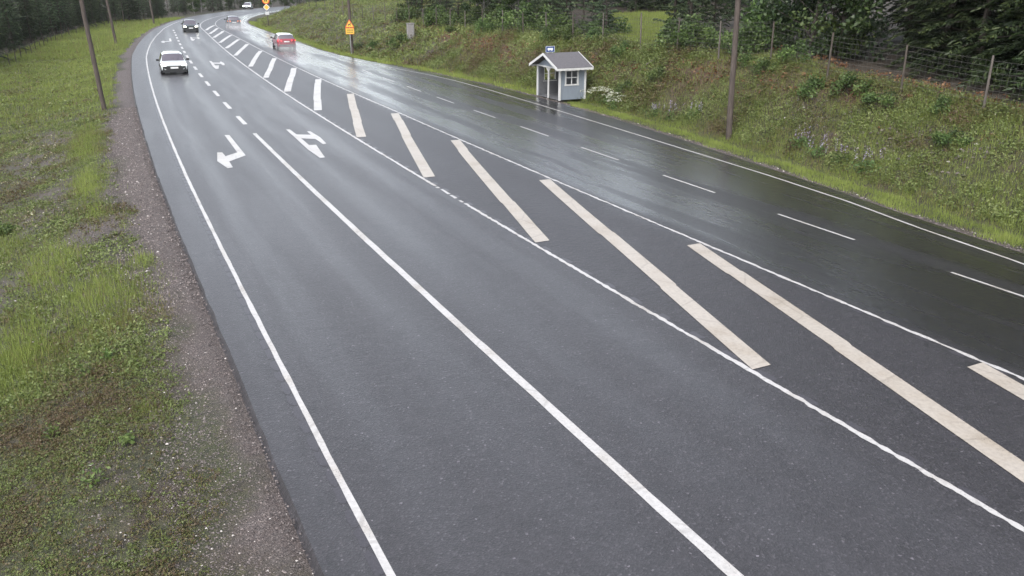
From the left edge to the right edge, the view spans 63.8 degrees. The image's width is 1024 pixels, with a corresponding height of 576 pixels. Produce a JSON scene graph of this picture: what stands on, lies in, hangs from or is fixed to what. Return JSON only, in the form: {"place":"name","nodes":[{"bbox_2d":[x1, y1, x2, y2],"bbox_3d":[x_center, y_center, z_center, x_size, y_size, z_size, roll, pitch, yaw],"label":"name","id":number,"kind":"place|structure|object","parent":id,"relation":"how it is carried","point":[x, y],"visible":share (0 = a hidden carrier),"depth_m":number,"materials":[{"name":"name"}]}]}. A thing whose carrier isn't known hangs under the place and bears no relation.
{"place":"outdoors","nodes":[
{"label":"outdoors","id":0,"kind":"place"},
{"bbox_2d":[0,0,1023,575],"bbox_3d":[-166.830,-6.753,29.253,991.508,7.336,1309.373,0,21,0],"label":"ground","id":1,"kind":"structure","parent":0,"point":[124,100],"depth_m":18.61,"materials":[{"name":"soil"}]},
{"bbox_2d":[0,221,19,235],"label":"shrub","id":2,"kind":"object","parent":1,"relation":"on","point":[4,229],"visible":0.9,"depth_m":24.87,"materials":[{"name":"green plant"}]},
{"bbox_2d":[0,1,20,50],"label":"pine tree","id":3,"kind":"object","parent":1,"relation":"on","point":[8,18],"visible":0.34,"depth_m":91.73,"materials":[{"name":"green plant"}]},
{"bbox_2d":[0,0,30,51],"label":"spruce tree","id":4,"kind":"object","parent":1,"relation":"on","point":[12,36],"visible":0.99,"depth_m":89.02,"materials":[{"name":"green plant"}]},
{"bbox_2d":[7,0,26,43],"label":"pine tree","id":5,"kind":"object","parent":1,"relation":"on","point":[19,17],"visible":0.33,"depth_m":100.24,"materials":[{"name":"green plant"}]},
{"bbox_2d":[15,0,46,42],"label":"spruce tree","id":6,"kind":"object","parent":1,"relation":"on","point":[28,23],"visible":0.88,"depth_m":102.93,"materials":[{"name":"green plant"}]},
{"bbox_2d":[26,0,49,35],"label":"pine tree","id":7,"kind":"object","parent":1,"relation":"on","point":[44,23],"visible":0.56,"depth_m":109.18,"materials":[{"name":"green plant"}]},
{"bbox_2d":[31,0,52,37],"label":"spruce tree","id":8,"kind":"object","parent":1,"relation":"on","point":[43,21],"visible":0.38,"depth_m":111.27,"materials":[{"name":"green plant"}]},
{"bbox_2d":[38,0,59,35],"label":"pine tree","id":9,"kind":"object","parent":1,"relation":"on","point":[48,11],"visible":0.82,"depth_m":114.92,"materials":[{"name":"green plant"}]},
{"bbox_2d":[40,421,60,438],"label":"leafy weed","id":10,"kind":"object","parent":1,"relation":"on","point":[49,431],"visible":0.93,"depth_m":12.99,"materials":[{"name":"green plant"}]},
{"bbox_2d":[42,0,67,33],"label":"spruce tree","id":11,"kind":"object","parent":1,"relation":"on","point":[57,25],"visible":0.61,"depth_m":118.37,"materials":[{"name":"green plant"}]},
{"bbox_2d":[49,0,67,33],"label":"pine tree","id":12,"kind":"object","parent":1,"relation":"on","point":[59,12],"visible":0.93,"depth_m":117.43,"materials":[{"name":"green plant"}]},
{"bbox_2d":[6,17,116,65],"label":"wire fence","id":13,"kind":"object","parent":1,"relation":"on","point":[47,40],"visible":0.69,"depth_m":97.74,"materials":[{"name":"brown metal"}]},
{"bbox_2d":[69,0,96,27],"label":"spruce tree","id":14,"kind":"object","parent":1,"relation":"on","point":[80,16],"visible":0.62,"depth_m":127.94,"materials":[{"name":"green plant"}]},
{"bbox_2d":[79,0,106,109],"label":"utility pole","id":15,"kind":"object","parent":1,"relation":"on","point":[93,58],"visible":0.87,"depth_m":43.28,"materials":[{"name":"brown wood"}]},
{"bbox_2d":[85,0,101,23],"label":"spruce tree","id":16,"kind":"object","parent":1,"relation":"on","point":[93,9],"visible":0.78,"depth_m":134.45,"materials":[{"name":"green plant"}]},
{"bbox_2d":[76,463,112,488],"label":"leafy weed","id":17,"kind":"object","parent":1,"relation":"on","point":[95,470],"visible":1,"depth_m":11.52,"materials":[{"name":"green plant"}]},
{"bbox_2d":[93,0,112,21],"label":"spruce tree","id":18,"kind":"object","parent":1,"relation":"on","point":[102,16],"visible":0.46,"depth_m":141.98,"materials":[{"name":"green plant"}]},
{"bbox_2d":[105,0,116,43],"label":"utility pole","id":19,"kind":"object","parent":1,"relation":"on","point":[111,20],"visible":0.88,"depth_m":88.21,"materials":[{"name":"brown wood"}]},
{"bbox_2d":[105,0,124,20],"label":"spruce tree","id":20,"kind":"object","parent":1,"relation":"on","point":[114,12],"visible":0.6,"depth_m":145.48,"materials":[{"name":"green plant"}]},
{"bbox_2d":[118,430,134,446],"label":"leafy weed","id":21,"kind":"object","parent":1,"relation":"on","point":[129,439],"visible":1,"depth_m":12.34,"materials":[{"name":"green plant"}]},
{"bbox_2d":[117,0,141,20],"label":"spruce tree","id":22,"kind":"object","parent":1,"relation":"on","point":[129,15],"visible":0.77,"depth_m":144.54,"materials":[{"name":"green plant"}]},
{"bbox_2d":[124,0,144,19],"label":"spruce tree","id":23,"kind":"object","parent":1,"relation":"on","point":[135,13],"visible":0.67,"depth_m":146.88,"materials":[{"name":"green plant"}]},
{"bbox_2d":[149,0,164,18],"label":"spruce tree","id":24,"kind":"object","parent":1,"relation":"on","point":[157,3],"visible":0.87,"depth_m":156.82,"materials":[{"name":"green plant"}]},
{"bbox_2d":[345,20,353,53],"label":"road sign","id":25,"kind":"object","parent":1,"relation":"on","point":[349,27],"visible":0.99,"depth_m":75.99,"materials":[{"name":"metal"}]},
{"bbox_2d":[347,0,353,53],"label":"utility pole","id":26,"kind":"object","parent":1,"relation":"on","point":[349,17],"visible":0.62,"depth_m":76.42,"materials":[{"name":"brown wood"}]},
{"bbox_2d":[385,32,409,46],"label":"shrub","id":27,"kind":"object","parent":1,"relation":"on","point":[398,37],"visible":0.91,"depth_m":73.54,"materials":[{"name":"green plant"}]},
{"bbox_2d":[406,23,414,39],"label":"utility cabinet","id":28,"kind":"object","parent":1,"relation":"on","point":[410,29],"visible":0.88,"depth_m":73.90,"materials":[{"name":"metal"}]},
{"bbox_2d":[423,4,447,25],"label":"shrub","id":29,"kind":"object","parent":1,"relation":"on","point":[427,18],"visible":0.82,"depth_m":75.39,"materials":[{"name":"green plant"}]},
{"bbox_2d":[438,11,459,26],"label":"shrub","id":30,"kind":"object","parent":1,"relation":"on","point":[453,16],"visible":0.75,"depth_m":73.70,"materials":[{"name":"green plant"}]},
{"bbox_2d":[448,0,466,23],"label":"pine tree","id":31,"kind":"object","parent":1,"relation":"on","point":[458,7],"visible":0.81,"depth_m":74.43,"materials":[{"name":"green plant"}]},
{"bbox_2d":[460,0,487,16],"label":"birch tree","id":32,"kind":"object","parent":1,"relation":"on","point":[466,5],"visible":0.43,"depth_m":73.15,"materials":[{"name":"green plant"}]},
{"bbox_2d":[469,0,495,16],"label":"birch tree","id":33,"kind":"object","parent":1,"relation":"on","point":[484,8],"visible":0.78,"depth_m":71.01,"materials":[{"name":"green plant"}]},
{"bbox_2d":[474,18,494,32],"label":"shrub","id":34,"kind":"object","parent":1,"relation":"on","point":[482,24],"visible":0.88,"depth_m":64.77,"materials":[{"name":"green plant"}]},
{"bbox_2d":[0,45,995,272],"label":"seed heads","id":35,"kind":"object","parent":1,"relation":"on","point":[28,222],"visible":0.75,"depth_m":33.69,"materials":[{"name":"beige plant"}]},
{"bbox_2d":[481,6,514,27],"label":"shrub","id":36,"kind":"object","parent":1,"relation":"on","point":[497,14],"visible":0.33,"depth_m":66.17,"materials":[{"name":"green plant"}]},
{"bbox_2d":[492,10,516,30],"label":"shrub","id":37,"kind":"object","parent":1,"relation":"on","point":[497,22],"visible":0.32,"depth_m":63.85,"materials":[{"name":"green plant"}]},
{"bbox_2d":[0,0,1023,575],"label":"weeds","id":38,"kind":"object","parent":1,"relation":"on","point":[646,48],"visible":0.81,"depth_m":25.77,"materials":[{"name":"green plant"}]},
{"bbox_2d":[0,0,1023,575],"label":"grass","id":39,"kind":"structure","parent":1,"relation":"on","point":[104,42],"depth_m":30.31,"materials":[{"name":"green plant"}]},
{"bbox_2d":[501,0,534,21],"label":"birch tree","id":40,"kind":"object","parent":1,"relation":"on","point":[509,2],"visible":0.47,"depth_m":64.35,"materials":[{"name":"green plant"}]},
{"bbox_2d":[498,1,542,31],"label":"shrub","id":41,"kind":"object","parent":1,"relation":"on","point":[530,15],"visible":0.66,"depth_m":61.16,"materials":[{"name":"green plant"}]},
{"bbox_2d":[516,16,535,30],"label":"shrub","id":42,"kind":"object","parent":1,"relation":"on","point":[525,23],"visible":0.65,"depth_m":60.43,"materials":[{"name":"green plant"}]},
{"bbox_2d":[539,26,554,40],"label":"shrub","id":43,"kind":"object","parent":1,"relation":"on","point":[547,30],"visible":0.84,"depth_m":55.43,"materials":[{"name":"green plant"}]},
{"bbox_2d":[534,0,564,28],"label":"young pine tree","id":44,"kind":"object","parent":1,"relation":"on","point":[546,1],"visible":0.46,"depth_m":60.06,"materials":[{"name":"green plant"}]},
{"bbox_2d":[530,4,571,33],"bbox_3d":[2.797,-18.935,58.321,2.927,2.279,2.406,-12,23,-28],"label":"shrub","id":45,"kind":"object","parent":1,"relation":"on","point":[561,23],"visible":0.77,"depth_m":57.93,"materials":[{"name":"green plant"}]},
{"bbox_2d":[529,46,593,100],"bbox_3d":[2.806,-12.513,47.617,2.370,2.890,3.400,-10,23,-24],"label":"bus shelter","id":46,"kind":"object","parent":1,"relation":"on","point":[561,76],"visible":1,"depth_m":46.91,"materials":[{"name":"white paint"}]},
{"bbox_2d":[544,67,556,80],"bbox_3d":[2.237,-12.719,48.789,0.940,0.895,0.110,-10,23,-24],"label":"window","id":47,"kind":"structure","parent":46,"relation":"in","point":[552,74],"depth_m":48.81,"materials":[{"name":"clear glass"}]},
{"bbox_2d":[564,70,578,85],"bbox_3d":[3.376,-11.900,46.598,0.940,0.895,0.110,-10,23,-24],"label":"window","id":48,"kind":"structure","parent":46,"relation":"in","point":[571,77],"depth_m":46.60,"materials":[{"name":"white paint"}]},
{"bbox_2d":[554,0,581,25],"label":"young pine tree","id":49,"kind":"object","parent":1,"relation":"on","point":[567,10],"visible":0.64,"depth_m":58.44,"materials":[{"name":"green plant"}]},
{"bbox_2d":[561,23,580,39],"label":"shrub","id":50,"kind":"object","parent":1,"relation":"on","point":[567,31],"visible":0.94,"depth_m":52.69,"materials":[{"name":"green plant"}]},
{"bbox_2d":[579,0,608,26],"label":"young pine tree","id":51,"kind":"object","parent":1,"relation":"on","point":[593,17],"visible":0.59,"depth_m":55.90,"materials":[{"name":"green plant"}]},
{"bbox_2d":[581,23,617,35],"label":"shrub","id":52,"kind":"object","parent":1,"relation":"on","point":[600,30],"visible":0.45,"depth_m":53.28,"materials":[{"name":"green plant"}]},
{"bbox_2d":[585,15,624,34],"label":"shrub","id":53,"kind":"object","parent":1,"relation":"on","point":[592,23],"visible":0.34,"depth_m":54.57,"materials":[{"name":"green plant"}]},
{"bbox_2d":[592,0,620,37],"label":"young pine tree","id":54,"kind":"object","parent":1,"relation":"on","point":[606,13],"visible":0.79,"depth_m":53.59,"materials":[{"name":"green plant"}]},
{"bbox_2d":[588,10,631,34],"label":"shrub","id":55,"kind":"object","parent":1,"relation":"on","point":[620,23],"visible":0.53,"depth_m":54.80,"materials":[{"name":"green plant"}]},
{"bbox_2d":[609,40,629,55],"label":"shrub","id":56,"kind":"object","parent":1,"relation":"on","point":[623,46],"visible":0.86,"depth_m":46.79,"materials":[{"name":"green plant"}]},
{"bbox_2d":[615,79,633,92],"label":"shrub","id":57,"kind":"object","parent":1,"relation":"on","point":[621,85],"visible":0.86,"depth_m":44.40,"materials":[{"name":"green plant"}]},
{"bbox_2d":[621,0,654,10],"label":"spruce tree","id":58,"kind":"object","parent":1,"relation":"on","point":[635,7],"visible":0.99,"depth_m":80.58,"materials":[{"name":"green plant"}]},
{"bbox_2d":[644,65,665,81],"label":"shrub","id":59,"kind":"object","parent":1,"relation":"on","point":[654,73],"visible":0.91,"depth_m":42.51,"materials":[{"name":"green plant"}]},
{"bbox_2d":[648,0,672,11],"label":"spruce tree","id":60,"kind":"object","parent":1,"relation":"on","point":[658,3],"visible":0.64,"depth_m":81.00,"materials":[{"name":"green plant"}]},
{"bbox_2d":[303,0,1023,111],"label":"wire fence","id":61,"kind":"object","parent":1,"relation":"on","point":[904,72],"visible":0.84,"depth_m":36.69,"materials":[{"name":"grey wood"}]},
{"bbox_2d":[653,0,688,24],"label":"young pine tree","id":62,"kind":"object","parent":1,"relation":"on","point":[675,13],"visible":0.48,"depth_m":47.59,"materials":[{"name":"green plant"}]},
{"bbox_2d":[653,16,694,48],"bbox_3d":[8.773,-13.804,44.935,2.174,1.956,3.478,1,21,2],"label":"shrub","id":63,"kind":"object","parent":1,"relation":"on","point":[666,32],"visible":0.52,"depth_m":44.59,"materials":[{"name":"green plant"}]},
{"bbox_2d":[667,20,714,49],"bbox_3d":[9.713,-13.557,44.434,3.111,1.746,1.948,9,22,23],"label":"shrub","id":64,"kind":"object","parent":1,"relation":"on","point":[698,34],"visible":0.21,"depth_m":44.00,"materials":[{"name":"green plant"}]},
{"bbox_2d":[670,0,714,36],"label":"young pine tree","id":65,"kind":"object","parent":1,"relation":"on","point":[690,10],"visible":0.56,"depth_m":44.65,"materials":[{"name":"green plant"}]},
{"bbox_2d":[669,13,718,49],"bbox_3d":[9.555,-13.324,43.237,2.269,2.142,2.757,-1,21,-3],"label":"shrub","id":66,"kind":"object","parent":1,"relation":"on","point":[685,35],"visible":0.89,"depth_m":42.88,"materials":[{"name":"green plant"}]},
{"bbox_2d":[400,25,1020,140],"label":"dead fronds","id":67,"kind":"object","parent":1,"relation":"on","point":[817,56],"visible":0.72,"depth_m":37.26,"materials":[{"name":"brown plant"}]},
{"bbox_2d":[699,0,733,31],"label":"spruce tree","id":68,"kind":"object","parent":1,"relation":"on","point":[714,19],"visible":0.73,"depth_m":51.19,"materials":[{"name":"green plant"}]},
{"bbox_2d":[726,0,740,140],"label":"utility pole","id":69,"kind":"object","parent":1,"relation":"on","point":[733,72],"visible":0.91,"depth_m":34.45,"materials":[{"name":"brown wood"}]},
{"bbox_2d":[721,0,750,22],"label":"spruce tree","id":70,"kind":"object","parent":1,"relation":"on","point":[733,8],"visible":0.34,"depth_m":56.22,"materials":[{"name":"green plant"}]},
{"bbox_2d":[720,19,766,57],"bbox_3d":[11.209,-12.016,39.871,2.061,1.961,2.513,1,21,4],"label":"shrub","id":71,"kind":"object","parent":1,"relation":"on","point":[745,30],"visible":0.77,"depth_m":39.33,"materials":[{"name":"green plant"}]},
{"bbox_2d":[737,52,757,66],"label":"shrub","id":72,"kind":"object","parent":1,"relation":"on","point":[745,58],"visible":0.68,"depth_m":37.89,"materials":[{"name":"green plant"}]},
{"bbox_2d":[728,24,783,55],"bbox_3d":[11.791,-12.005,40.028,2.912,1.650,1.837,-8,22,-21],"label":"shrub","id":73,"kind":"object","parent":1,"relation":"on","point":[768,43],"visible":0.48,"depth_m":39.82,"materials":[{"name":"green plant"}]},
{"bbox_2d":[727,0,798,48],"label":"shrub","id":74,"kind":"object","parent":1,"relation":"on","point":[753,16],"visible":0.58,"depth_m":40.61,"materials":[{"name":"green plant"}]},
{"bbox_2d":[748,57,780,73],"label":"shrub","id":75,"kind":"object","parent":1,"relation":"on","point":[763,62],"visible":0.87,"depth_m":36.50,"materials":[{"name":"green plant"}]},
{"bbox_2d":[770,35,807,50],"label":"shrub","id":76,"kind":"object","parent":1,"relation":"on","point":[790,42],"visible":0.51,"depth_m":39.87,"materials":[{"name":"green plant"}]},
{"bbox_2d":[762,0,821,46],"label":"birch tree","id":77,"kind":"object","parent":1,"relation":"on","point":[775,20],"visible":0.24,"depth_m":41.05,"materials":[{"name":"green plant"}]},
{"bbox_2d":[775,39,812,62],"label":"shrub","id":78,"kind":"object","parent":1,"relation":"on","point":[799,50],"visible":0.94,"depth_m":35.99,"materials":[{"name":"green plant"}]},
{"bbox_2d":[785,126,812,147],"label":"lupin clump","id":79,"kind":"object","parent":1,"relation":"on","point":[798,140],"visible":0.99,"depth_m":32.03,"materials":[{"name":"green plant"}]},
{"bbox_2d":[797,73,826,97],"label":"shrub","id":80,"kind":"object","parent":1,"relation":"on","point":[814,82],"visible":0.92,"depth_m":33.69,"materials":[{"name":"green plant"}]},
{"bbox_2d":[752,0,879,55],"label":"alder tree","id":81,"kind":"object","parent":1,"relation":"on","point":[802,9],"visible":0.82,"depth_m":37.22,"materials":[{"name":"green plant"}]},
{"bbox_2d":[804,135,830,159],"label":"lupin clump","id":82,"kind":"object","parent":1,"relation":"on","point":[816,149],"visible":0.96,"depth_m":30.86,"materials":[{"name":"green plant"}]},
{"bbox_2d":[804,27,858,58],"bbox_3d":[14.666,-11.360,38.040,1.773,1.586,2.812,-9,22,-23],"label":"shrub","id":83,"kind":"object","parent":1,"relation":"on","point":[840,50],"visible":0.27,"depth_m":37.39,"materials":[{"name":"green plant"}]},
{"bbox_2d":[798,12,874,55],"bbox_3d":[15.001,-11.774,37.999,3.118,2.429,2.561,13,24,32],"label":"shrub","id":84,"kind":"object","parent":1,"relation":"on","point":[827,26],"visible":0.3,"depth_m":37.44,"materials":[{"name":"green plant"}]},
{"bbox_2d":[821,138,859,165],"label":"lupin clump","id":85,"kind":"object","parent":1,"relation":"on","point":[838,156],"visible":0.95,"depth_m":29.82,"materials":[{"name":"green plant"}]},
{"bbox_2d":[801,0,893,61],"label":"alder tree","id":86,"kind":"object","parent":1,"relation":"on","point":[857,25],"visible":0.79,"depth_m":36.63,"materials":[{"name":"green plant"}]},
{"bbox_2d":[829,71,874,96],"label":"shrub","id":87,"kind":"object","parent":1,"relation":"on","point":[848,79],"visible":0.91,"depth_m":32.39,"materials":[{"name":"green plant"}]},
{"bbox_2d":[846,146,882,173],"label":"lupin clump","id":88,"kind":"object","parent":1,"relation":"on","point":[868,164],"visible":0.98,"depth_m":28.61,"materials":[{"name":"green plant"}]},
{"bbox_2d":[860,88,897,106],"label":"shrub","id":89,"kind":"object","parent":1,"relation":"on","point":[870,97],"visible":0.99,"depth_m":30.93,"materials":[{"name":"green plant"}]},
{"bbox_2d":[865,0,943,46],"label":"spruce tree","id":90,"kind":"object","parent":1,"relation":"on","point":[897,3],"visible":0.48,"depth_m":39.59,"materials":[{"name":"green plant"}]},
{"bbox_2d":[873,0,936,38],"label":"spruce tree","id":91,"kind":"object","parent":1,"relation":"on","point":[888,26],"visible":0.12,"depth_m":43.11,"materials":[{"name":"green plant"}]},
{"bbox_2d":[928,94,953,114],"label":"shrub","id":92,"kind":"object","parent":1,"relation":"on","point":[939,101],"visible":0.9,"depth_m":29.06,"materials":[{"name":"green plant"}]},
{"bbox_2d":[874,0,1008,77],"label":"spruce tree","id":93,"kind":"object","parent":1,"relation":"on","point":[948,28],"visible":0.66,"depth_m":34.06,"materials":[{"name":"green plant"}]},
{"bbox_2d":[887,0,999,60],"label":"spruce tree","id":94,"kind":"object","parent":1,"relation":"on","point":[923,36],"visible":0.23,"depth_m":36.95,"materials":[{"name":"green plant"}]},
{"bbox_2d":[929,127,976,146],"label":"shrub","id":95,"kind":"object","parent":1,"relation":"on","point":[944,137],"visible":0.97,"depth_m":27.33,"materials":[{"name":"green plant"}]},
{"bbox_2d":[897,0,1023,85],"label":"spruce tree","id":96,"kind":"object","parent":1,"relation":"on","point":[986,19],"visible":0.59,"depth_m":32.79,"materials":[{"name":"green plant"}]},
{"bbox_2d":[910,0,1023,69],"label":"spruce tree","id":97,"kind":"object","parent":1,"relation":"on","point":[996,16],"visible":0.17,"depth_m":34.30,"materials":[{"name":"green plant"}]},
{"bbox_2d":[951,0,1023,103],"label":"spruce tree","id":98,"kind":"object","parent":1,"relation":"on","point":[995,27],"visible":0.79,"depth_m":30.82,"materials":[{"name":"green plant"}]},
{"bbox_2d":[968,56,1006,82],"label":"shrub","id":99,"kind":"object","parent":1,"relation":"on","point":[993,69],"visible":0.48,"depth_m":31.81,"materials":[{"name":"green plant"}]},
{"bbox_2d":[988,1,1023,91],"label":"spruce tree","id":100,"kind":"object","parent":1,"relation":"on","point":[1019,62],"visible":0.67,"depth_m":30.63,"materials":[{"name":"green plant"}]},
{"bbox_2d":[131,6,1023,575],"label":"road","id":101,"kind":"structure","parent":0,"point":[467,328],"depth_m":15.88,"materials":[{"name":"grey asphalt"}]},
{"bbox_2d":[156,50,188,73],"bbox_3d":[-25.159,-16.767,61.013,2.250,1.457,4.493,-9,22,-22],"label":"car","id":102,"kind":"object","parent":101,"relation":"on","point":[172,61],"visible":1,"depth_m":59.61,"materials":[{"name":"white paint"}]},
{"bbox_2d":[181,19,198,31],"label":"car","id":103,"kind":"object","parent":101,"relation":"on","point":[189,25],"visible":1,"depth_m":108.16,"materials":[{"name":"paint"}]},
{"bbox_2d":[224,16,240,27],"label":"car","id":104,"kind":"object","parent":101,"relation":"on","point":[232,20],"visible":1,"depth_m":117.57,"materials":[{"name":"paint"}]},
{"bbox_2d":[270,33,295,48],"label":"car","id":105,"kind":"object","parent":101,"relation":"on","point":[283,40],"visible":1,"depth_m":80.77,"materials":[{"name":"red paint"}]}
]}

